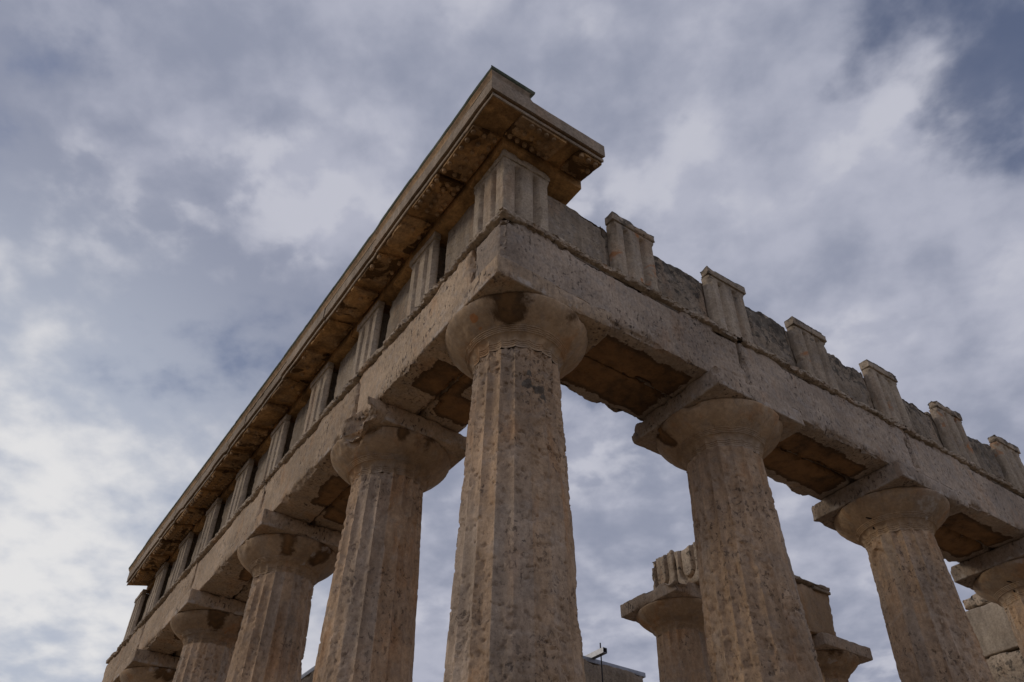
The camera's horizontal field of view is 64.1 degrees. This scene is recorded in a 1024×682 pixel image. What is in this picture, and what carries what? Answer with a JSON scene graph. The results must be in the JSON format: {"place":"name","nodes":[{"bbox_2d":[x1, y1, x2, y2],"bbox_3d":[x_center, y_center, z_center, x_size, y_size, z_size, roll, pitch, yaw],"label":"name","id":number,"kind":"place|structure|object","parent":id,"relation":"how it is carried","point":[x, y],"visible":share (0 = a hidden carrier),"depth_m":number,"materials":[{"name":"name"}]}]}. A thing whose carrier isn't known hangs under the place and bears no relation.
{"place":"outdoors","nodes":[
{"label":"outdoors","id":0,"kind":"place"},
{"bbox_2d":[0,0,1023,681],"label":"sky","id":1,"kind":"structure","parent":0,"point":[184,184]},
{"bbox_3d":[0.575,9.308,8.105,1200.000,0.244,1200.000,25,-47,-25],"label":"ground","id":2,"kind":"structure","parent":0,"visible":0},
{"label":"steps","id":3,"kind":"structure","parent":2,"relation":"on","visible":0},
{"bbox_2d":[102,65,1023,681],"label":"temple ruin","id":4,"kind":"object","parent":3,"relation":"on","point":[492,291],"visible":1,"depth_m":7.74,"materials":[{"name":"stone"}]},
{"bbox_2d":[301,542,1023,681],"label":"hall ruin","id":5,"kind":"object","parent":3,"relation":"on","point":[667,612],"visible":0.48,"depth_m":10.80,"materials":[{"name":"stone"}]},
{"bbox_2d":[585,643,606,681],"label":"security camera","id":6,"kind":"object","parent":5,"relation":"on","point":[600,652],"visible":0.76,"depth_m":13.31,"materials":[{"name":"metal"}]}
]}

